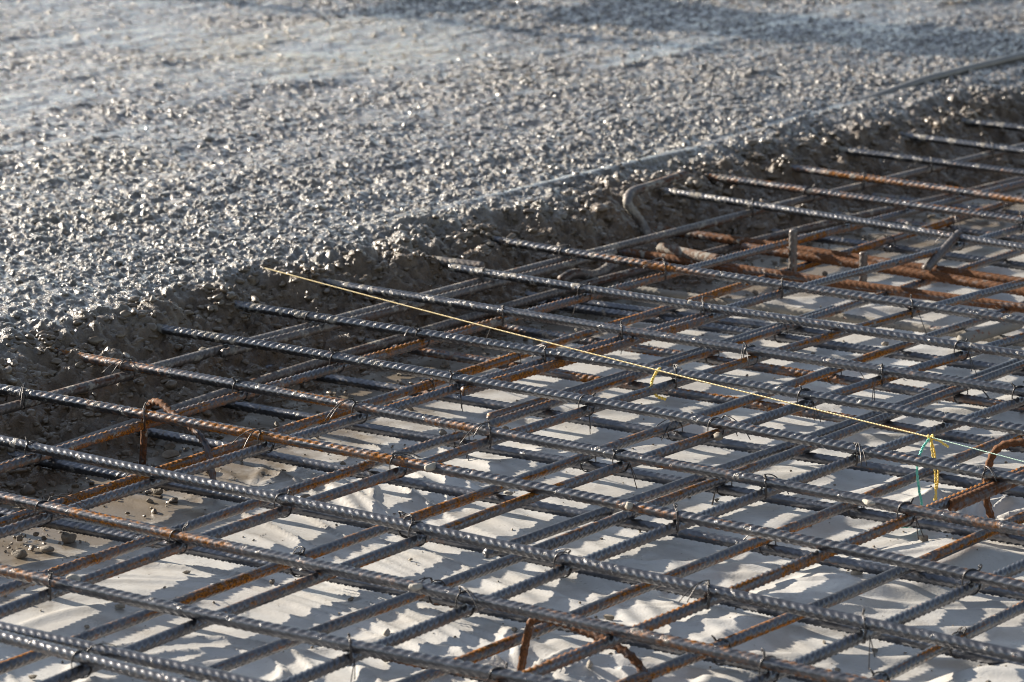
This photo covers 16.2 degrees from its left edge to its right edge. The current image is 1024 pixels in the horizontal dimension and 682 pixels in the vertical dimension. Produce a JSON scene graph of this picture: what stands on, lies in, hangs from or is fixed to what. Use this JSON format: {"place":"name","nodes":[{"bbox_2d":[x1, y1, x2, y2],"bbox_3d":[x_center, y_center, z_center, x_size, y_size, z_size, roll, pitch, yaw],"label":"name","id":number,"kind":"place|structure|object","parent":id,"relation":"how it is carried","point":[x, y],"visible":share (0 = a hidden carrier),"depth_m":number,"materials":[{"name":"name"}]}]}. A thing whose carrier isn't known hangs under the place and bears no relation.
{"place":"outdoors","nodes":[
{"label":"outdoors","id":0,"kind":"place"},
{"bbox_2d":[741,243,1023,296],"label":"rebar","id":1,"kind":"object","parent":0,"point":[936,276],"visible":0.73,"depth_m":5.63,"materials":[{"name":"metal"}]},
{"bbox_2d":[743,559,1023,681],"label":"rebar","id":2,"kind":"object","parent":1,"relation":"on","point":[901,617],"visible":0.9,"depth_m":3.71,"materials":[{"name":"metal"}]},
{"bbox_2d":[859,608,874,669],"bbox_3d":[0.359,0.302,3.658,0.009,0.059,0.029,-5,13,-21],"label":"tie wire","id":3,"kind":"object","parent":2,"relation":"attached to","point":[863,616],"visible":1,"depth_m":3.65,"materials":[{"name":"grey metal"}]},
{"bbox_2d":[948,469,1023,511],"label":"rebar","id":4,"kind":"object","parent":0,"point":[974,496],"visible":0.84,"depth_m":4.20,"materials":[{"name":"metal"}]},
{"label":"ground","id":5,"kind":"structure","parent":0,"visible":0},
{"bbox_2d":[0,188,1023,681],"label":"plastic sheet","id":6,"kind":"object","parent":5,"relation":"on","point":[306,608],"visible":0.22,"depth_m":4.25,"materials":[{"name":"plastic"}]},
{"bbox_2d":[11,549,27,558],"bbox_3d":[-0.576,0.248,4.207,0.017,0.011,0.012,9,15,34],"label":"stone","id":7,"kind":"object","parent":6,"relation":"on","point":[21,553],"visible":1,"depth_m":4.20,"materials":[{"name":"stone"}]},
{"bbox_2d":[40,545,53,551],"bbox_3d":[-0.546,0.244,4.227,0.018,0.009,0.014,0,12,0],"label":"stone","id":8,"kind":"object","parent":6,"relation":"on","point":[46,548],"visible":1,"depth_m":4.22,"materials":[{"name":"stone"}]},
{"bbox_2d":[61,531,76,542],"bbox_3d":[-0.527,0.233,4.277,0.015,0.013,0.026,4,13,20],"label":"stone","id":9,"kind":"object","parent":6,"relation":"on","point":[67,537],"visible":1,"depth_m":4.27,"materials":[{"name":"stone"}]},
{"bbox_2d":[161,450,179,458],"bbox_3d":[-0.441,0.146,4.651,0.024,0.011,0.011,-4,13,-17],"label":"stone","id":10,"kind":"object","parent":6,"relation":"on","point":[167,454],"visible":1,"depth_m":4.65,"materials":[{"name":"stone"}]},
{"bbox_2d":[139,398,216,479],"bbox_3d":[-0.423,0.129,4.553,0.010,0.098,0.195,-8,15,-34],"label":"bar chair","id":11,"kind":"object","parent":6,"relation":"on","point":[198,434],"visible":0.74,"depth_m":4.56,"materials":[{"name":"metal"}]},
{"bbox_2d":[36,584,496,681],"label":"rebar","id":12,"kind":"object","parent":6,"relation":"on","point":[478,679],"visible":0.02,"depth_m":3.71,"materials":[{"name":"metal"}]},
{"bbox_2d":[0,507,820,681],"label":"rebar","id":13,"kind":"object","parent":6,"relation":"on","point":[111,534],"visible":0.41,"depth_m":4.08,"materials":[{"name":"metal"}]},
{"bbox_2d":[0,0,1023,494],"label":"fresh concrete","id":14,"kind":"object","parent":6,"relation":"on","point":[82,66],"visible":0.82,"depth_m":6.56,"materials":[{"name":"concrete"}]},
{"bbox_2d":[425,255,484,267],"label":"rebar","id":15,"kind":"object","parent":14,"relation":"on","point":[444,262],"visible":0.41,"depth_m":5.48,"materials":[{"name":"grey metal"}]},
{"bbox_2d":[0,38,999,331],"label":"surface stones","id":16,"kind":"object","parent":14,"relation":"on","point":[408,228],"visible":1,"depth_m":6.32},
{"bbox_2d":[0,278,1023,618],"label":"rebar","id":17,"kind":"object","parent":14,"relation":"on","point":[42,596],"visible":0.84,"depth_m":4.38,"materials":[{"name":"metal"}]},
{"bbox_2d":[459,421,491,447],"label":"tie wire","id":18,"kind":"object","parent":17,"relation":"attached to","point":[489,422],"visible":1,"depth_m":4.45,"materials":[{"name":"grey metal"}]},
{"bbox_2d":[650,367,665,400],"bbox_3d":[0.192,0.057,4.735,0.022,0.043,0.015,0,12,0],"label":"twine scrap","id":19,"kind":"object","parent":17,"relation":"hanging from","point":[651,383],"visible":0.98,"depth_m":4.73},
{"bbox_2d":[741,342,758,365],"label":"tie wire","id":20,"kind":"object","parent":17,"relation":"attached to","point":[745,344],"visible":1,"depth_m":4.90,"materials":[{"name":"grey metal"}]},
{"bbox_2d":[0,179,1023,473],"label":"rebar","id":21,"kind":"object","parent":14,"relation":"on","point":[280,383],"visible":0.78,"depth_m":5.08,"materials":[{"name":"metal"}]},
{"bbox_2d":[448,264,1023,359],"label":"rebar","id":22,"kind":"object","parent":21,"relation":"on","point":[790,319],"visible":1,"depth_m":5.13,"materials":[{"name":"metal"}]},
{"bbox_2d":[460,306,737,395],"bbox_3d":[0.131,0.011,4.973,0.014,0.014,0.646,9,15,36],"label":"rebar","id":23,"kind":"object","parent":22,"relation":"on","point":[534,370],"visible":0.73,"depth_m":4.96,"materials":[{"name":"metal"}]},
{"bbox_2d":[659,188,1023,251],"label":"rebar","id":24,"kind":"object","parent":21,"relation":"on","point":[920,231],"visible":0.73,"depth_m":5.85,"materials":[{"name":"metal"}]},
{"bbox_2d":[900,132,1023,154],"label":"rebar","id":25,"kind":"object","parent":21,"relation":"on","point":[966,143],"visible":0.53,"depth_m":6.60,"materials":[{"name":"metal"}]},
{"bbox_2d":[0,143,1023,415],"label":"rebar","id":26,"kind":"object","parent":14,"relation":"on","point":[214,351],"visible":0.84,"depth_m":5.49,"materials":[{"name":"grey metal"}]},
{"bbox_2d":[102,358,135,380],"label":"tie wire","id":27,"kind":"object","parent":26,"relation":"attached to","point":[124,359],"visible":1,"depth_m":4.81,"materials":[{"name":"grey metal"}]},
{"bbox_2d":[557,262,619,281],"bbox_3d":[0.121,-0.106,5.654,0.018,0.029,0.163,8,15,34],"label":"rebar","id":28,"kind":"object","parent":14,"relation":"on","point":[606,268],"visible":0.85,"depth_m":5.63,"materials":[{"name":"grey metal"}]},
{"bbox_2d":[622,170,687,245],"bbox_3d":[0.235,-0.209,5.967,0.072,0.120,0.206,3,13,15],"label":"rebar","id":29,"kind":"object","parent":14,"relation":"on","point":[630,208],"visible":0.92,"depth_m":5.91,"materials":[{"name":"grey metal"}]},
{"bbox_2d":[854,51,1023,100],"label":"hose","id":30,"kind":"object","parent":14,"relation":"on","point":[961,70],"visible":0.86,"depth_m":7.21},
{"bbox_2d":[0,86,1023,578],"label":"aggregate stones","id":31,"kind":"object","parent":6,"relation":"on","point":[44,336],"visible":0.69,"depth_m":5.46,"materials":[{"name":"gravel"}]},
{"bbox_2d":[0,301,1023,674],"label":"rebar","id":32,"kind":"object","parent":6,"relation":"on","point":[100,631],"visible":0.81,"depth_m":4.30,"materials":[{"name":"metal"}]},
{"bbox_2d":[654,225,1022,282],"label":"rebar","id":33,"kind":"object","parent":32,"relation":"on","point":[715,237],"visible":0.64,"depth_m":5.76,"materials":[{"name":"metal"}]},
{"bbox_2d":[0,250,1023,596],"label":"rebar","id":34,"kind":"object","parent":6,"relation":"on","point":[318,482],"visible":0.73,"depth_m":4.60,"materials":[{"name":"metal"}]},
{"bbox_2d":[0,224,1023,538],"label":"rebar","id":35,"kind":"object","parent":34,"relation":"on","point":[256,450],"visible":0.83,"depth_m":4.65,"materials":[{"name":"metal"}]},
{"bbox_2d":[0,384,1023,593],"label":"rebar","id":36,"kind":"object","parent":35,"relation":"on","point":[839,547],"visible":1,"depth_m":4.17,"materials":[{"name":"metal"}]},
{"bbox_2d":[19,383,25,409],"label":"tie wire","id":37,"kind":"object","parent":36,"relation":"attached to","point":[23,389],"visible":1,"depth_m":4.64,"materials":[{"name":"grey metal"}]},
{"bbox_2d":[231,429,274,453],"bbox_3d":[-0.317,0.124,4.420,0.056,0.032,0.011,-6,14,-24],"label":"tie wire","id":38,"kind":"object","parent":36,"relation":"attached to","point":[260,431],"visible":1,"depth_m":4.42,"materials":[{"name":"grey metal"}]},
{"bbox_2d":[389,451,419,478],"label":"tie wire","id":39,"kind":"object","parent":36,"relation":"attached to","point":[397,454],"visible":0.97,"depth_m":4.31,"materials":[{"name":"grey metal"}]},
{"bbox_2d":[424,462,436,470],"bbox_3d":[-0.096,0.149,4.267,0.012,0.010,0.022,7,14,30],"label":"cement lump","id":40,"kind":"object","parent":36,"relation":"on","point":[430,467],"visible":1,"depth_m":4.26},
{"bbox_2d":[962,564,981,595],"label":"tie wire","id":41,"kind":"object","parent":36,"relation":"attached to","point":[980,568],"visible":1,"depth_m":3.82,"materials":[{"name":"grey metal"}]},
{"bbox_2d":[55,348,1023,536],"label":"rebar","id":42,"kind":"object","parent":35,"relation":"on","point":[940,515],"visible":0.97,"depth_m":4.37,"materials":[{"name":"metal"}]},
{"bbox_2d":[325,399,367,423],"bbox_3d":[-0.210,0.090,4.571,0.056,0.034,0.013,-6,14,-25],"label":"tie wire","id":43,"kind":"object","parent":42,"relation":"attached to","point":[353,400],"visible":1,"depth_m":4.57,"materials":[{"name":"grey metal"}]},
{"bbox_2d":[761,473,788,499],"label":"tie wire","id":44,"kind":"object","parent":42,"relation":"attached to","point":[764,475],"visible":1,"depth_m":4.20,"materials":[{"name":"grey metal"}]},
{"bbox_2d":[156,324,1023,485],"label":"rebar","id":45,"kind":"object","parent":35,"relation":"on","point":[758,431],"visible":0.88,"depth_m":4.59,"materials":[{"name":"metal"}]},
{"bbox_2d":[852,442,866,465],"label":"tie wire","id":46,"kind":"object","parent":45,"relation":"attached to","point":[857,444],"visible":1,"depth_m":4.36,"materials":[{"name":"grey metal"}]},
{"bbox_2d":[234,300,1023,434],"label":"rebar","id":47,"kind":"object","parent":35,"relation":"on","point":[821,397],"visible":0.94,"depth_m":4.79,"materials":[{"name":"metal"}]},
{"bbox_2d":[704,172,1023,223],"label":"rebar","id":48,"kind":"object","parent":35,"relation":"on","point":[905,204],"visible":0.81,"depth_m":6.04,"materials":[{"name":"metal"}]},
{"bbox_2d":[763,160,1023,204],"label":"rebar","id":49,"kind":"object","parent":35,"relation":"on","point":[946,189],"visible":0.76,"depth_m":6.18,"materials":[{"name":"metal"}]},
{"bbox_2d":[961,118,1023,131],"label":"rebar","id":50,"kind":"object","parent":35,"relation":"on","point":[994,125],"visible":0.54,"depth_m":6.82,"materials":[{"name":"metal"}]},
{"bbox_2d":[922,230,962,269],"bbox_3d":[0.678,-0.142,5.668,0.015,0.051,0.122,8,15,32],"label":"rebar","id":51,"kind":"object","parent":34,"relation":"on","point":[945,248],"visible":1,"depth_m":5.66,"materials":[{"name":"grey metal"}]},
{"bbox_2d":[0,194,1023,526],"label":"rebar","id":52,"kind":"object","parent":6,"relation":"on","point":[308,422],"visible":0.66,"depth_m":4.92,"materials":[{"name":"metal"}]},
{"bbox_2d":[0,176,1023,463],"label":"rebar","id":53,"kind":"object","parent":6,"relation":"on","point":[442,326],"visible":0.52,"depth_m":5.43,"materials":[{"name":"grey metal"}]},
{"bbox_2d":[219,248,616,357],"bbox_3d":[-0.117,-0.061,5.304,0.018,0.014,0.922,9,15,36],"label":"rebar","id":54,"kind":"object","parent":53,"relation":"on","point":[375,314],"visible":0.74,"depth_m":5.25,"materials":[{"name":"grey metal"}]},
{"bbox_2d":[3,189,1023,681],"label":"concrete crumbs","id":55,"kind":"object","parent":6,"relation":"on","point":[443,365],"visible":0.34,"depth_m":4.95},
{"bbox_2d":[6,451,1023,665],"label":"rebar","id":56,"kind":"object","parent":6,"relation":"on","point":[80,468],"visible":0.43,"depth_m":4.18,"materials":[{"name":"metal"}]},
{"bbox_2d":[110,420,1023,599],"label":"rebar","id":57,"kind":"object","parent":6,"relation":"on","point":[845,563],"visible":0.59,"depth_m":4.28,"materials":[{"name":"metal"}]},
{"bbox_2d":[517,618,651,681],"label":"bar chair","id":58,"kind":"object","parent":6,"relation":"on","point":[631,657],"visible":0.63,"depth_m":3.70,"materials":[{"name":"metal"}]},
{"bbox_2d":[497,466,1023,681],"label":"rebar","id":59,"kind":"object","parent":58,"relation":"on","point":[554,664],"visible":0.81,"depth_m":3.82,"materials":[{"name":"metal"}]},
{"bbox_2d":[490,235,1023,325],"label":"rebar","id":60,"kind":"object","parent":59,"relation":"on","point":[806,288],"visible":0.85,"depth_m":5.34,"materials":[{"name":"metal"}]},
{"bbox_2d":[897,497,923,539],"bbox_3d":[0.454,0.202,4.097,0.032,0.050,0.007,0,12,0],"label":"tie wire","id":61,"kind":"object","parent":59,"relation":"attached to","point":[912,499],"visible":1,"depth_m":4.10,"materials":[{"name":"grey metal"}]},
{"bbox_2d":[981,465,996,482],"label":"tie wire","id":62,"kind":"object","parent":59,"relation":"attached to","point":[988,467],"visible":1,"depth_m":4.24,"materials":[{"name":"grey metal"}]},
{"bbox_2d":[181,360,1023,680],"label":"rebar","id":63,"kind":"object","parent":6,"relation":"on","point":[277,646],"visible":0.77,"depth_m":4.17,"materials":[{"name":"metal"}]},
{"bbox_2d":[39,332,1023,681],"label":"rebar","id":64,"kind":"object","parent":63,"relation":"on","point":[191,626],"visible":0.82,"depth_m":4.11,"materials":[{"name":"metal"}]},
{"bbox_2d":[71,643,116,678],"bbox_3d":[-0.409,0.314,3.554,0.056,0.034,0.014,-10,16,-38],"label":"tie wire","id":65,"kind":"object","parent":64,"relation":"attached to","point":[88,650],"visible":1,"depth_m":3.54,"materials":[{"name":"grey metal"}]},
{"bbox_2d":[0,629,200,681],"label":"rebar","id":66,"kind":"object","parent":64,"relation":"on","point":[80,657],"visible":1,"depth_m":3.53,"materials":[{"name":"metal"}]},
{"bbox_2d":[0,621,271,681],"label":"rebar","id":67,"kind":"object","parent":66,"relation":"on","point":[170,665],"visible":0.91,"depth_m":3.54,"materials":[{"name":"metal"}]},
{"bbox_2d":[612,449,636,488],"bbox_3d":[0.136,0.155,4.337,0.033,0.053,0.006,-3,13,-13],"label":"tie wire","id":68,"kind":"object","parent":64,"relation":"attached to","point":[613,450],"visible":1,"depth_m":4.34,"materials":[{"name":"grey metal"}]},
{"bbox_2d":[797,385,820,421],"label":"tie wire","id":69,"kind":"object","parent":64,"relation":"attached to","point":[801,388],"visible":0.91,"depth_m":4.65,"materials":[{"name":"grey metal"}]},
{"bbox_2d":[838,146,1023,176],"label":"rebar","id":70,"kind":"object","parent":64,"relation":"on","point":[1018,172],"visible":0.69,"depth_m":6.40,"materials":[{"name":"metal"}]},
{"bbox_2d":[954,338,977,376],"bbox_3d":[0.622,0.022,4.933,0.033,0.052,0.012,4,13,17],"label":"tie wire","id":71,"kind":"object","parent":63,"relation":"attached to","point":[966,340],"visible":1,"depth_m":4.93,"materials":[{"name":"grey metal"}]},
{"bbox_2d":[265,268,948,500],"bbox_3d":[0.074,0.044,4.812,0.021,0.090,1.334,-11,16,-41],"label":"yellow twine","id":72,"kind":"object","parent":6,"relation":"on","point":[933,455],"visible":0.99,"depth_m":4.62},
{"bbox_2d":[916,436,1023,504],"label":"green twine","id":73,"kind":"object","parent":72,"relation":"attached to","point":[917,475],"visible":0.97,"depth_m":4.32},
{"bbox_2d":[221,401,1023,546],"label":"rebar","id":74,"kind":"object","parent":6,"relation":"on","point":[738,492],"visible":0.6,"depth_m":4.50,"materials":[{"name":"metal"}]},
{"bbox_2d":[265,364,1023,497],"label":"rebar","id":75,"kind":"object","parent":6,"relation":"on","point":[818,458],"visible":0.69,"depth_m":4.70,"materials":[{"name":"metal"}]},
{"bbox_2d":[486,305,835,419],"bbox_3d":[0.228,0.026,5.081,0.014,0.012,0.866,9,15,35],"label":"rebar","id":76,"kind":"object","parent":6,"relation":"on","point":[508,410],"visible":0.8,"depth_m":4.95,"materials":[{"name":"metal"}]},
{"bbox_2d":[525,291,830,336],"bbox_3d":[0.228,-0.042,5.449,0.582,0.014,0.017,8,15,32],"label":"rebar","id":77,"kind":"object","parent":6,"relation":"on","point":[754,324],"visible":0.58,"depth_m":5.40,"materials":[{"name":"metal"}]},
{"bbox_2d":[364,338,1023,452],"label":"rebar","id":78,"kind":"object","parent":6,"relation":"on","point":[767,406],"visible":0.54,"depth_m":4.91,"materials":[{"name":"metal"}]},
{"bbox_2d":[395,433,1023,681],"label":"rebar","id":79,"kind":"object","parent":6,"relation":"on","point":[538,630],"visible":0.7,"depth_m":4.05,"materials":[{"name":"metal"}]},
{"bbox_2d":[276,397,1023,681],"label":"rebar","id":80,"kind":"object","parent":79,"relation":"on","point":[337,663],"visible":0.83,"depth_m":3.98,"materials":[{"name":"metal"}]},
{"bbox_2d":[0,563,572,681],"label":"rebar","id":81,"kind":"object","parent":80,"relation":"on","point":[404,656],"visible":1,"depth_m":3.63,"materials":[{"name":"metal"}]},
{"bbox_2d":[47,569,52,601],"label":"tie wire","id":82,"kind":"object","parent":81,"relation":"attached to","point":[50,577],"visible":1,"depth_m":3.80,"materials":[{"name":"grey metal"}]},
{"bbox_2d":[347,633,354,681],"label":"tie wire","id":83,"kind":"object","parent":81,"relation":"attached to","point":[350,640],"visible":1,"depth_m":3.58,"materials":[{"name":"grey metal"}]},
{"bbox_2d":[0,491,885,681],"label":"rebar","id":84,"kind":"object","parent":80,"relation":"on","point":[731,655],"visible":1,"depth_m":3.75,"materials":[{"name":"metal"}]},
{"bbox_2d":[34,495,85,524],"bbox_3d":[-0.513,0.192,4.110,0.065,0.034,0.007,-5,13,-21],"label":"tie wire","id":85,"kind":"object","parent":84,"relation":"attached to","point":[49,499],"visible":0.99,"depth_m":4.10,"materials":[{"name":"grey metal"}]},
{"bbox_2d":[408,583,422,590],"bbox_3d":[-0.101,0.257,3.770,0.015,0.008,0.012,0,12,0],"label":"cement lump","id":86,"kind":"object","parent":84,"relation":"on","point":[415,586],"visible":1,"depth_m":3.77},
{"bbox_2d":[455,585,480,617],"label":"tie wire","id":87,"kind":"object","parent":84,"relation":"attached to","point":[464,588],"visible":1,"depth_m":3.74,"materials":[{"name":"grey metal"}]},
{"bbox_2d":[758,648,779,681],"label":"tie wire","id":88,"kind":"object","parent":84,"relation":"attached to","point":[764,655],"visible":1,"depth_m":3.52,"materials":[{"name":"grey metal"}]},
{"bbox_2d":[0,435,1023,663],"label":"rebar","id":89,"kind":"object","parent":80,"relation":"on","point":[843,618],"visible":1,"depth_m":3.90,"materials":[{"name":"metal"}]},
{"bbox_2d":[403,514,426,546],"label":"tie wire","id":90,"kind":"object","parent":89,"relation":"attached to","point":[405,516],"visible":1,"depth_m":4.01,"materials":[{"name":"grey metal"}]},
{"bbox_2d":[553,548,572,577],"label":"tie wire","id":91,"kind":"object","parent":89,"relation":"attached to","point":[568,552],"visible":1,"depth_m":3.89,"materials":[{"name":"grey metal"}]},
{"bbox_2d":[679,580,709,609],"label":"tie wire","id":92,"kind":"object","parent":89,"relation":"attached to","point":[707,583],"visible":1,"depth_m":3.76,"materials":[{"name":"grey metal"}]},
{"bbox_2d":[321,278,1023,396],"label":"rebar","id":93,"kind":"object","parent":80,"relation":"on","point":[910,374],"visible":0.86,"depth_m":4.96,"materials":[{"name":"metal"}]},
{"bbox_2d":[472,320,1023,412],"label":"rebar","id":94,"kind":"object","parent":6,"relation":"on","point":[902,389],"visible":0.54,"depth_m":5.08,"materials":[{"name":"metal"}]},
{"bbox_2d":[483,358,1022,558],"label":"rebar","id":95,"kind":"object","parent":6,"relation":"on","point":[592,515],"visible":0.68,"depth_m":4.41,"materials":[{"name":"metal"}]},
{"bbox_2d":[516,296,1023,376],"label":"rebar","id":96,"kind":"object","parent":6,"relation":"on","point":[784,338],"visible":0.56,"depth_m":5.28,"materials":[{"name":"metal"}]},
{"bbox_2d":[788,229,797,271],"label":"rebar","id":97,"kind":"object","parent":6,"relation":"on","point":[792,254],"visible":0.77,"depth_m":5.69,"materials":[{"name":"grey metal"}]},
{"bbox_2d":[570,279,1023,346],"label":"rebar","id":98,"kind":"object","parent":6,"relation":"on","point":[846,318],"visible":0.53,"depth_m":5.46,"materials":[{"name":"metal"}]},
{"bbox_2d":[615,511,1023,681],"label":"rebar","id":99,"kind":"object","parent":6,"relation":"on","point":[777,622],"visible":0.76,"depth_m":3.90,"materials":[{"name":"metal"}]},
{"bbox_2d":[617,248,1023,312],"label":"rebar","id":100,"kind":"object","parent":6,"relation":"on","point":[988,303],"visible":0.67,"depth_m":5.56,"materials":[{"name":"metal"}]},
{"bbox_2d":[656,243,719,261],"bbox_3d":[0.282,-0.138,5.743,0.020,0.018,0.135,-11,16,-40],"label":"rebar","id":101,"kind":"object","parent":100,"relation":"on","point":[696,255],"visible":0.9,"depth_m":5.74,"materials":[{"name":"brown metal"}]},
{"bbox_2d":[859,252,867,281],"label":"rebar","id":102,"kind":"object","parent":6,"relation":"on","point":[863,259],"visible":0.57,"depth_m":5.63,"materials":[{"name":"grey metal"}]},
{"bbox_2d":[771,229,1023,270],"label":"rebar","id":103,"kind":"object","parent":6,"relation":"on","point":[951,256],"visible":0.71,"depth_m":5.93,"materials":[{"name":"metal"}]},
{"bbox_2d":[832,211,1023,242],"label":"rebar","id":104,"kind":"object","parent":6,"relation":"on","point":[1011,238],"visible":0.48,"depth_m":6.10,"materials":[{"name":"metal"}]},
{"bbox_2d":[869,600,1023,681],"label":"rebar","id":105,"kind":"object","parent":6,"relation":"on","point":[898,669],"visible":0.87,"depth_m":3.74,"materials":[{"name":"metal"}]},
{"bbox_2d":[872,192,1023,215],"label":"rebar","id":106,"kind":"object","parent":6,"relation":"on","point":[1009,211],"visible":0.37,"depth_m":6.33,"materials":[{"name":"metal"}]},
{"bbox_2d":[956,322,1023,342],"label":"rebar","id":107,"kind":"object","parent":6,"relation":"on","point":[986,332],"visible":0.78,"depth_m":5.23,"materials":[{"name":"metal"}]},
{"bbox_2d":[983,438,1023,518],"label":"bar chair","id":108,"kind":"object","parent":6,"relation":"on","point":[996,449],"visible":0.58,"depth_m":4.32,"materials":[{"name":"metal"}]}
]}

